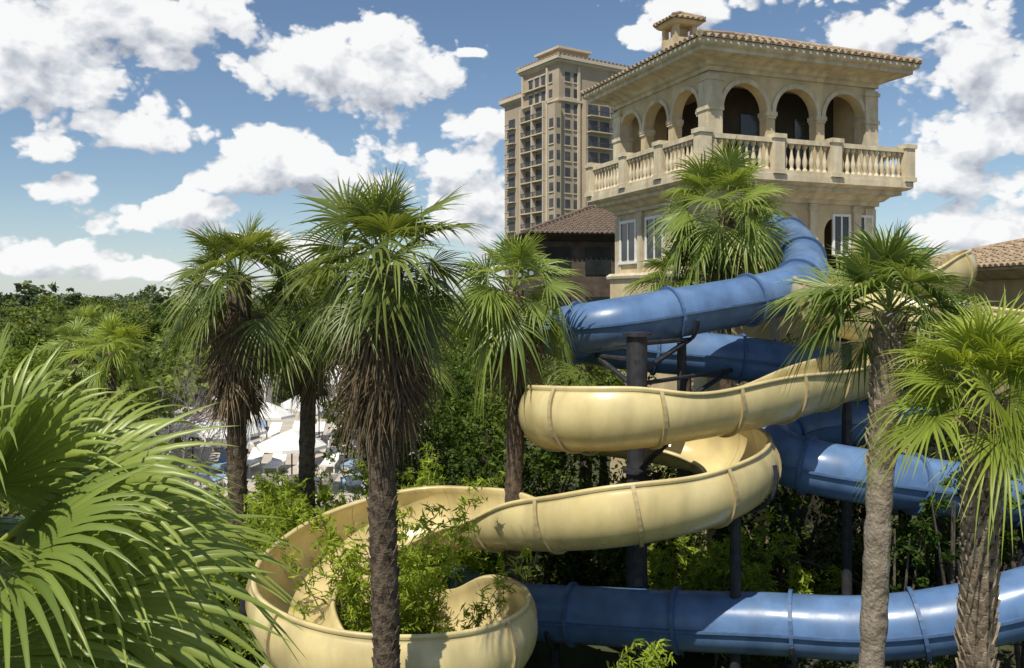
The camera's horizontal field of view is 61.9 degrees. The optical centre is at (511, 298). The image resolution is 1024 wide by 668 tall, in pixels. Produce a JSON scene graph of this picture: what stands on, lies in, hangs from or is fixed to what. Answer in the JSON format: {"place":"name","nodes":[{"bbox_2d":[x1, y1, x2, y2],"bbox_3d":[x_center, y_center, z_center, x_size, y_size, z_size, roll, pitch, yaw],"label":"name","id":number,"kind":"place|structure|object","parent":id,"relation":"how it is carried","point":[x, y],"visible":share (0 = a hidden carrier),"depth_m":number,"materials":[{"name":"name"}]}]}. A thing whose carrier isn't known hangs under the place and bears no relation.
{"place":"outdoors","nodes":[
{"label":"outdoors","id":0,"kind":"place"},
{"bbox_2d":[0,300,1016,667],"bbox_3d":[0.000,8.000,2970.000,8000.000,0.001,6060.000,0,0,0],"label":"ground","id":1,"kind":"structure","parent":0,"point":[588,656],"depth_m":19.23,"materials":[{"name":"green plant"}]},
{"bbox_2d":[0,498,29,574],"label":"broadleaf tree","id":2,"kind":"object","parent":1,"relation":"on","point":[7,505],"visible":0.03,"depth_m":21.74,"materials":[{"name":"green plant"}]},
{"bbox_2d":[0,346,88,424],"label":"broadleaf tree","id":3,"kind":"object","parent":1,"relation":"on","point":[12,368],"visible":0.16,"depth_m":37.24,"materials":[{"name":"green plant"}]},
{"bbox_2d":[3,341,96,369],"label":"broadleaf tree","id":4,"kind":"object","parent":1,"relation":"on","point":[34,353],"visible":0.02,"depth_m":46.16,"materials":[{"name":"green plant"}]},
{"bbox_2d":[3,400,101,503],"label":"broadleaf tree","id":5,"kind":"object","parent":1,"relation":"on","point":[79,405],"visible":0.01,"depth_m":27.95,"materials":[{"name":"green plant"}]},
{"bbox_2d":[32,315,105,392],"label":"fan palm","id":6,"kind":"object","parent":1,"relation":"on","point":[80,332],"visible":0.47,"depth_m":39.81,"materials":[{"name":"green plant"}]},
{"bbox_2d":[0,618,138,656],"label":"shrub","id":7,"kind":"object","parent":1,"relation":"on","point":[30,632],"depth_m":14.48,"materials":[{"name":"green plant"}]},
{"bbox_2d":[0,332,139,392],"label":"broadleaf tree","id":8,"kind":"object","parent":1,"relation":"on","point":[40,340],"visible":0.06,"depth_m":43.35,"materials":[{"name":"green plant"}]},
{"bbox_2d":[0,468,150,575],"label":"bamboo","id":9,"kind":"object","parent":1,"relation":"on","point":[20,515],"visible":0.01,"depth_m":25.14,"materials":[{"name":"green plant"}]},
{"bbox_2d":[0,374,163,449],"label":"broadleaf tree","id":10,"kind":"object","parent":1,"relation":"on","point":[116,399],"visible":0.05,"depth_m":32.45,"materials":[{"name":"green plant"}]},
{"bbox_2d":[49,304,120,358],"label":"fan palm","id":11,"kind":"object","parent":1,"relation":"on","point":[89,314],"visible":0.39,"depth_m":51.75,"materials":[{"name":"green plant"}]},
{"bbox_2d":[51,310,155,426],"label":"fan palm","id":12,"kind":"object","parent":1,"relation":"on","point":[112,327],"visible":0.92,"depth_m":34.81,"materials":[{"name":"green plant"}]},
{"bbox_2d":[0,566,231,667],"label":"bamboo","id":13,"kind":"object","parent":1,"relation":"on","point":[35,590],"visible":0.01,"depth_m":15.88,"materials":[{"name":"green plant"}]},
{"bbox_2d":[0,320,307,667],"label":"fan palm","id":14,"kind":"object","parent":1,"relation":"on","point":[71,487],"visible":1,"depth_m":3.65,"materials":[{"name":"green plant"}]},
{"bbox_2d":[115,376,220,454],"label":"tree","id":15,"kind":"object","parent":1,"relation":"on","point":[175,407],"visible":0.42,"depth_m":33.99,"materials":[{"name":"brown plant"}]},
{"bbox_2d":[125,380,224,515],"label":"tree","id":16,"kind":"object","parent":1,"relation":"on","point":[183,428],"visible":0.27,"depth_m":30.59,"materials":[{"name":"brown plant"}]},
{"bbox_2d":[87,513,263,643],"bbox_3d":[-8.181,6.658,19.629,5.359,2.957,3.386,0,0,20],"label":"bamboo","id":17,"kind":"object","parent":1,"relation":"on","point":[211,636],"visible":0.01,"depth_m":18.95,"materials":[{"name":"green plant"}]},
{"bbox_2d":[145,401,225,515],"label":"bare tree","id":18,"kind":"object","parent":1,"relation":"on","point":[183,478],"visible":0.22,"depth_m":31.58,"materials":[{"name":"brown plant"}]},
{"bbox_2d":[150,358,226,477],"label":"tree","id":19,"kind":"object","parent":1,"relation":"on","point":[195,416],"visible":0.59,"depth_m":35.72,"materials":[{"name":"brown plant"}]},
{"bbox_2d":[149,211,324,662],"bbox_3d":[-6.002,2.989,18.852,3.953,10.037,3.920,0,0,0],"label":"fan palm","id":20,"kind":"object","parent":1,"relation":"on","point":[241,336],"visible":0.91,"depth_m":18.67,"materials":[{"name":"green plant"}]},
{"bbox_2d":[0,280,499,327],"bbox_3d":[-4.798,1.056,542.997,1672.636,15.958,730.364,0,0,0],"label":"distant trees","id":21,"kind":"object","parent":1,"relation":"on","point":[29,298],"visible":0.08,"depth_m":200.28,"materials":[{"name":"green plant"}]},
{"bbox_2d":[0,294,506,448],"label":"forest","id":22,"kind":"object","parent":1,"relation":"on","point":[41,327],"visible":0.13,"depth_m":78.57,"materials":[{"name":"green plant"}]},
{"bbox_2d":[164,470,342,667],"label":"bamboo","id":23,"kind":"object","parent":1,"relation":"on","point":[284,510],"visible":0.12,"depth_m":18.44,"materials":[{"name":"green plant"}]},
{"bbox_2d":[140,407,440,504],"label":"pool deck","id":24,"kind":"structure","parent":1,"relation":"on","point":[287,424],"depth_m":41.27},
{"bbox_2d":[167,448,181,465],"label":"sun lounger","id":25,"kind":"object","parent":24,"relation":"on","point":[178,451],"visible":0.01,"depth_m":40.04,"materials":[{"name":"white paint"}]},
{"bbox_2d":[161,417,213,471],"bbox_3d":[-14.600,6.630,39.000,2.679,2.500,2.679,0,0,-22],"label":"pool umbrella","id":26,"kind":"object","parent":24,"relation":"on","point":[194,434],"visible":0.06,"depth_m":38.38,"materials":[{"name":"fabric"}]},
{"bbox_2d":[182,438,201,453],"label":"sun lounger","id":27,"kind":"object","parent":24,"relation":"on","point":[195,446],"visible":0.34,"depth_m":43.20,"materials":[{"name":"white paint"}]},
{"bbox_2d":[181,448,211,468],"bbox_3d":[-14.408,7.455,39.044,0.660,0.850,1.950,0,0,2],"label":"sun lounger","id":28,"kind":"object","parent":24,"relation":"on","point":[205,454],"visible":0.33,"depth_m":39.64,"materials":[{"name":"white paint"}]},
{"bbox_2d":[192,472,226,490],"bbox_3d":[-12.456,7.455,35.431,0.660,0.850,1.950,0,0,11],"label":"sun lounger","id":29,"kind":"object","parent":24,"relation":"on","point":[211,479],"visible":0.32,"depth_m":35.08,"materials":[{"name":"blue fabric"}]},
{"bbox_2d":[209,438,225,451],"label":"sun lounger","id":30,"kind":"object","parent":24,"relation":"on","point":[217,441],"visible":0.34,"depth_m":43.45,"materials":[{"name":"white paint"}]},
{"bbox_2d":[209,449,226,475],"bbox_3d":[-13.191,7.455,38.897,0.660,0.850,1.950,0,0,-2],"label":"sun lounger","id":31,"kind":"object","parent":24,"relation":"on","point":[221,461],"visible":0.51,"depth_m":38.94,"materials":[{"name":"blue fabric"}]},
{"bbox_2d":[222,477,227,493],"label":"sun lounger","id":32,"kind":"object","parent":24,"relation":"on","point":[225,481],"visible":0.15,"depth_m":35.32,"materials":[{"name":"white paint"}]},
{"bbox_2d":[201,419,266,438],"bbox_3d":[-12.200,6.530,37.500,2.679,2.700,2.679,0,0,-22],"label":"pool umbrella","id":33,"kind":"object","parent":24,"relation":"on","point":[220,435],"visible":0.16,"depth_m":36.66,"materials":[{"name":"fabric"}]},
{"bbox_2d":[247,447,263,473],"bbox_3d":[-12.024,7.455,39.312,0.660,0.850,1.950,0,0,6],"label":"sun lounger","id":34,"kind":"object","parent":24,"relation":"on","point":[255,456],"visible":0.68,"depth_m":39.79,"materials":[{"name":"white paint"}]},
{"bbox_2d":[248,438,268,450],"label":"sun lounger","id":35,"kind":"object","parent":24,"relation":"on","point":[254,443],"visible":0.27,"depth_m":44.04,"materials":[{"name":"white paint"}]},
{"bbox_2d":[255,374,271,403],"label":"cabana tent","id":36,"kind":"object","parent":24,"relation":"on","point":[268,397],"visible":0.13,"depth_m":59.24,"materials":[{"name":"white fabric"}]},
{"bbox_2d":[252,472,276,485],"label":"sun lounger","id":37,"kind":"object","parent":24,"relation":"on","point":[264,474],"visible":0.3,"depth_m":34.61,"materials":[{"name":"white paint"}]},
{"bbox_2d":[260,422,282,441],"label":"sun lounger","id":38,"kind":"object","parent":24,"relation":"on","point":[274,429],"visible":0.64,"depth_m":48.08,"materials":[{"name":"white paint"}]},
{"bbox_2d":[251,402,294,453],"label":"pool umbrella","id":39,"kind":"object","parent":24,"relation":"on","point":[280,414],"visible":0.45,"depth_m":42.85,"materials":[{"name":"fabric"}]},
{"bbox_2d":[263,454,286,473],"bbox_3d":[-10.799,7.455,39.032,0.660,0.850,1.950,0,0,0],"label":"sun lounger","id":40,"kind":"object","parent":24,"relation":"on","point":[277,461],"visible":0.8,"depth_m":39.18,"materials":[{"name":"white paint"}]},
{"bbox_2d":[281,474,298,484],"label":"sun lounger","id":41,"kind":"object","parent":24,"relation":"on","point":[290,476],"visible":0.14,"depth_m":34.23,"materials":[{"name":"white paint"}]},
{"bbox_2d":[256,429,327,491],"bbox_3d":[-8.900,6.580,34.500,2.679,2.600,2.679,0,0,-22],"label":"pool umbrella","id":42,"kind":"object","parent":24,"relation":"on","point":[286,442],"visible":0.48,"depth_m":33.77,"materials":[{"name":"fabric"}]},
{"bbox_2d":[292,421,299,430],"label":"sun lounger","id":43,"kind":"object","parent":24,"relation":"on","point":[296,425],"visible":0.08,"depth_m":48.80,"materials":[{"name":"white paint"}]},
{"bbox_2d":[293,409,322,437],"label":"pool umbrella","id":44,"kind":"object","parent":24,"relation":"on","point":[319,419],"visible":0.07,"depth_m":45.99,"materials":[{"name":"fabric"}]},
{"bbox_2d":[281,397,339,466],"bbox_3d":[-9.400,6.080,40.000,2.679,3.600,2.679,0,0,22],"label":"pool umbrella","id":45,"kind":"object","parent":24,"relation":"on","point":[285,405],"visible":0.1,"depth_m":39.10,"materials":[{"name":"fabric"}]},
{"bbox_2d":[315,422,325,437],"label":"sun lounger","id":46,"kind":"object","parent":24,"relation":"on","point":[322,425],"visible":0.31,"depth_m":48.35,"materials":[{"name":"white paint"}]},
{"bbox_2d":[314,473,338,492],"bbox_3d":[-7.848,7.455,34.917,0.660,0.850,1.950,0,0,-41],"label":"sun lounger","id":47,"kind":"object","parent":24,"relation":"on","point":[335,476],"visible":0.42,"depth_m":34.42,"materials":[{"name":"white paint"}]},
{"bbox_2d":[320,447,339,473],"bbox_3d":[-8.385,7.455,39.354,0.660,0.850,1.950,0,0,-4],"label":"sun lounger","id":48,"kind":"object","parent":24,"relation":"on","point":[325,463],"visible":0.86,"depth_m":39.54,"materials":[{"name":"white paint"}]},
{"bbox_2d":[324,367,341,397],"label":"cabana tent","id":49,"kind":"object","parent":24,"relation":"on","point":[333,382],"visible":0.03,"depth_m":57.83,"materials":[{"name":"white fabric"}]},
{"bbox_2d":[317,409,348,462],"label":"pool umbrella","id":50,"kind":"object","parent":24,"relation":"on","point":[344,461],"visible":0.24,"depth_m":40.37,"materials":[{"name":"fabric"}]},
{"bbox_2d":[328,438,341,449],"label":"sun lounger","id":51,"kind":"object","parent":24,"relation":"on","point":[329,441],"visible":0.33,"depth_m":43.44,"materials":[{"name":"white paint"}]},
{"bbox_2d":[339,451,357,473],"bbox_3d":[-7.245,7.455,39.159,0.660,0.850,1.950,0,0,12],"label":"sun lounger","id":52,"kind":"object","parent":24,"relation":"on","point":[347,463],"visible":0.31,"depth_m":38.47,"materials":[{"name":"blue fabric"}]},
{"bbox_2d":[340,475,361,493],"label":"sun lounger","id":53,"kind":"object","parent":24,"relation":"on","point":[355,482],"visible":0.52,"depth_m":34.44,"materials":[{"name":"blue fabric"}]},
{"bbox_2d":[248,471,347,539],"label":"broadleaf tree","id":54,"kind":"object","parent":1,"relation":"on","point":[295,478],"visible":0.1,"depth_m":23.96,"materials":[{"name":"green plant"}]},
{"bbox_2d":[241,254,359,517],"bbox_3d":[-4.860,3.471,20.303,3.637,9.074,4.100,0,0,0],"label":"fan palm","id":55,"kind":"object","parent":1,"relation":"on","point":[309,381],"visible":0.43,"depth_m":20.21,"materials":[{"name":"green plant"}]},
{"bbox_2d":[272,160,491,667],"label":"fan palm","id":56,"kind":"object","parent":1,"relation":"on","point":[387,334],"visible":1,"depth_m":11.21,"materials":[{"name":"green plant"}]},
{"bbox_2d":[243,475,534,633],"bbox_3d":[-2.151,5.500,15.247,4.533,5.001,3.092,0,0,23],"label":"bamboo","id":57,"kind":"object","parent":1,"relation":"on","point":[408,611],"visible":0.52,"depth_m":15.05,"materials":[{"name":"green plant"}]},
{"bbox_2d":[315,376,464,485],"bbox_3d":[-4.389,5.141,29.652,4.690,5.734,5.348,0,0,-22],"label":"broadleaf tree","id":58,"kind":"object","parent":1,"relation":"on","point":[330,453],"visible":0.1,"depth_m":29.73,"materials":[{"name":"green plant"}]},
{"bbox_2d":[264,441,535,587],"bbox_3d":[-2.581,5.792,19.710,5.954,4.538,4.412,0,0,38],"label":"bamboo","id":59,"kind":"object","parent":1,"relation":"on","point":[470,561],"visible":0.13,"depth_m":20.20,"materials":[{"name":"green plant"}]},
{"bbox_2d":[360,309,461,487],"bbox_3d":[-3.185,4.008,24.989,3.375,7.990,3.728,0,0,-18],"label":"broadleaf tree","id":60,"kind":"object","parent":1,"relation":"on","point":[443,385],"visible":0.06,"depth_m":24.64,"materials":[{"name":"green plant"}]},
{"bbox_2d":[423,348,503,484],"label":"broadleaf tree","id":61,"kind":"object","parent":1,"relation":"on","point":[459,362],"visible":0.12,"depth_m":34.59,"materials":[{"name":"green plant"}]},
{"bbox_2d":[408,341,573,486],"bbox_3d":[-0.347,4.677,30.026,7.196,6.701,4.779,0,0,-34],"label":"broadleaf tree","id":62,"kind":"object","parent":1,"relation":"on","point":[460,376],"visible":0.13,"depth_m":29.24,"materials":[{"name":"green plant"}]},
{"bbox_2d":[432,229,593,667],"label":"fan palm","id":63,"kind":"object","parent":1,"relation":"on","point":[517,332],"visible":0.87,"depth_m":17.36,"materials":[{"name":"green plant"}]},
{"bbox_2d":[352,364,692,587],"bbox_3d":[0.280,4.642,23.006,10.228,6.896,6.069,0,0,0],"label":"shrub","id":64,"kind":"object","parent":1,"relation":"on","point":[552,468],"visible":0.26,"depth_m":22.82,"materials":[{"name":"green plant"}]},
{"bbox_2d":[499,45,630,290],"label":"hotel tower","id":65,"kind":"structure","parent":1,"relation":"on","point":[558,130],"depth_m":183.63,"materials":[{"name":"paint"}]},
{"bbox_2d":[504,72,616,289],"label":"windows","id":66,"kind":"structure","parent":65,"relation":"in","point":[592,109],"depth_m":184.25,"materials":[{"name":"grey glass"}]},
{"bbox_2d":[540,354,623,567],"bbox_3d":[2.201,4.074,25.363,3.346,7.868,3.905,0,0,-14],"label":"tree","id":67,"kind":"object","parent":1,"relation":"on","point":[578,376],"visible":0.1,"depth_m":25.07,"materials":[{"name":"green plant"}]},
{"bbox_2d":[240,248,1023,667],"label":"yellow water slide","id":68,"kind":"object","parent":1,"relation":"on","point":[720,446],"visible":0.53,"depth_m":15.74,"materials":[{"name":"paint"}]},
{"bbox_2d":[606,637,675,667],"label":"bamboo","id":69,"kind":"object","parent":1,"relation":"on","point":[651,661],"visible":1,"depth_m":13.67,"materials":[{"name":"green plant"}]},
{"bbox_2d":[594,332,732,667],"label":"column","id":70,"kind":"structure","parent":1,"relation":"on","point":[638,461],"depth_m":17.75,"materials":[{"name":"metal"}]},
{"bbox_2d":[620,226,737,573],"bbox_3d":[4.861,2.879,24.456,3.777,10.255,3.417,0,0,0],"label":"fan palm","id":71,"kind":"object","parent":1,"relation":"on","point":[653,275],"visible":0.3,"depth_m":24.29,"materials":[{"name":"green plant"}]},
{"bbox_2d":[643,136,797,549],"bbox_3d":[5.879,1.751,23.835,4.521,12.510,4.596,0,0,0],"label":"fan palm","id":72,"kind":"object","parent":1,"relation":"on","point":[759,246],"visible":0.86,"depth_m":23.53,"materials":[{"name":"green plant"}]},
{"bbox_2d":[433,214,1023,667],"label":"blue water slide","id":73,"kind":"object","parent":1,"relation":"on","point":[817,458],"visible":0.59,"depth_m":17.56,"materials":[{"name":"paint"}]},
{"bbox_2d":[619,510,857,665],"bbox_3d":[5.184,6.605,19.097,5.879,3.336,3.467,0,0,0],"label":"shrub","id":74,"kind":"object","parent":1,"relation":"on","point":[700,576],"visible":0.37,"depth_m":18.98,"materials":[{"name":"green plant"}]},
{"bbox_2d":[610,70,874,550],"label":"walls","id":75,"kind":"structure","parent":1,"relation":"on","point":[846,108],"depth_m":29.03,"materials":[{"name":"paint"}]},
{"bbox_2d":[621,114,863,260],"bbox_3d":[8.114,-3.925,30.373,8.800,4.950,2.466,0,0,15],"label":"window glass","id":76,"kind":"object","parent":75,"relation":"attached to","point":[749,124],"visible":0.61,"depth_m":30.43,"materials":[{"name":"glass"}]},
{"bbox_2d":[618,214,873,264],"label":"window frames","id":77,"kind":"structure","parent":75,"relation":"attached to","point":[627,222],"depth_m":30.38,"materials":[{"name":"white wood"}]},
{"bbox_2d":[658,86,836,111],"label":"loggia ceiling","id":78,"kind":"structure","parent":75,"relation":"on","point":[691,99],"depth_m":31.12,"materials":[{"name":"brown paint"}]},
{"bbox_2d":[583,36,919,278],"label":"stone trim","id":79,"kind":"structure","parent":75,"relation":"on","point":[833,185],"depth_m":28.57,"materials":[{"name":"beige stone"}]},
{"bbox_2d":[595,138,900,191],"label":"balusters","id":80,"kind":"object","parent":79,"relation":"on","point":[608,181],"visible":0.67,"depth_m":28.46,"materials":[{"name":"stone"}]},
{"bbox_2d":[580,29,921,95],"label":"tile roof","id":81,"kind":"structure","parent":79,"relation":"on","point":[732,35],"depth_m":28.67,"materials":[{"name":"brown tile"}]},
{"bbox_2d":[656,17,703,49],"bbox_3d":[6.068,-9.130,30.954,1.240,1.660,1.240,0,0,-21],"label":"cupola","id":82,"kind":"object","parent":81,"relation":"on","point":[678,28],"visible":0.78,"depth_m":30.63,"materials":[{"name":"paint"}]},
{"bbox_2d":[653,11,705,27],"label":"cupola roof","id":83,"kind":"structure","parent":82,"relation":"on","point":[682,14],"depth_m":30.56,"materials":[{"name":"beige tile"}]},
{"bbox_2d":[667,88,836,268],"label":"interior wall","id":84,"kind":"structure","parent":79,"relation":"on","point":[790,108],"depth_m":30.32,"materials":[{"name":"brown paint"}]},
{"bbox_2d":[549,457,1023,594],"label":"shrub","id":85,"kind":"object","parent":1,"relation":"on","point":[812,548],"visible":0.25,"depth_m":20.93,"materials":[{"name":"green plant"}]},
{"bbox_2d":[605,332,1018,594],"bbox_3d":[9.297,4.519,23.672,13.978,7.130,4.667,0,0,0],"label":"shrub","id":86,"kind":"object","parent":1,"relation":"on","point":[796,517],"visible":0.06,"depth_m":23.79,"materials":[{"name":"green plant"}]},
{"bbox_2d":[736,268,930,569],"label":"start deck","id":87,"kind":"structure","parent":1,"relation":"on","point":[774,326],"depth_m":25.11,"materials":[{"name":"concrete"}]},
{"bbox_2d":[721,594,1021,667],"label":"shrub","id":88,"kind":"object","parent":1,"relation":"on","point":[834,664],"visible":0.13,"depth_m":17.29,"materials":[{"name":"green plant"}]},
{"bbox_2d":[751,219,1009,667],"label":"sabal palm","id":89,"kind":"object","parent":1,"relation":"on","point":[882,262],"visible":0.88,"depth_m":9.87,"materials":[{"name":"green plant"}]},
{"bbox_2d":[852,287,1023,667],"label":"sabal palm","id":90,"kind":"object","parent":1,"relation":"on","point":[986,347],"visible":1,"depth_m":7.85,"materials":[{"name":"green plant"}]},
{"bbox_2d":[861,470,1023,667],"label":"understory tree","id":91,"kind":"object","parent":1,"relation":"on","point":[932,536],"visible":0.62,"depth_m":16.69,"materials":[{"name":"green plant"}]},
{"bbox_2d":[901,279,1023,551],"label":"walls","id":92,"kind":"structure","parent":1,"relation":"on","point":[993,290],"depth_m":27.52,"materials":[{"name":"paint"}]},
{"bbox_2d":[974,265,1023,280],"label":"cornice","id":93,"kind":"structure","parent":92,"relation":"attached to","point":[1002,273],"depth_m":26.77,"materials":[{"name":"stone"}]},
{"bbox_2d":[925,238,1023,269],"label":"tile roof","id":94,"kind":"structure","parent":93,"relation":"on","point":[1009,253],"depth_m":29.23,"materials":[{"name":"beige tile"}]},
{"bbox_2d":[919,395,1022,584],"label":"understory tree","id":95,"kind":"object","parent":1,"relation":"on","point":[931,442],"visible":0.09,"depth_m":19.28,"materials":[{"name":"green plant"}]},
{"bbox_2d":[0,0,1023,299],"label":"sky","id":96,"kind":"structure","parent":0,"point":[126,126],"materials":[{"name":"blue"}]},
{"bbox_2d":[516,241,614,446],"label":"walls","id":97,"kind":"structure","parent":0,"point":[596,285],"depth_m":46.36,"materials":[{"name":"beige paint"}]},
{"bbox_2d":[503,233,614,245],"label":"cornice","id":98,"kind":"structure","parent":97,"relation":"attached to","point":[594,237],"depth_m":45.88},
{"bbox_2d":[500,205,616,244],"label":"tile roof","id":99,"kind":"structure","parent":98,"relation":"on","point":[590,219],"depth_m":47.09,"materials":[{"name":"brown tile"}]},
{"bbox_2d":[518,247,609,310],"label":"dark openings","id":100,"kind":"object","parent":97,"relation":"attached to","point":[597,260],"visible":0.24,"depth_m":46.34,"materials":[{"name":"black glass"}]},
{"bbox_2d":[912,382,975,457],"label":"dark openings","id":101,"kind":"object","parent":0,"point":[930,449],"depth_m":31.81,"materials":[{"name":"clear glass"}]}
]}

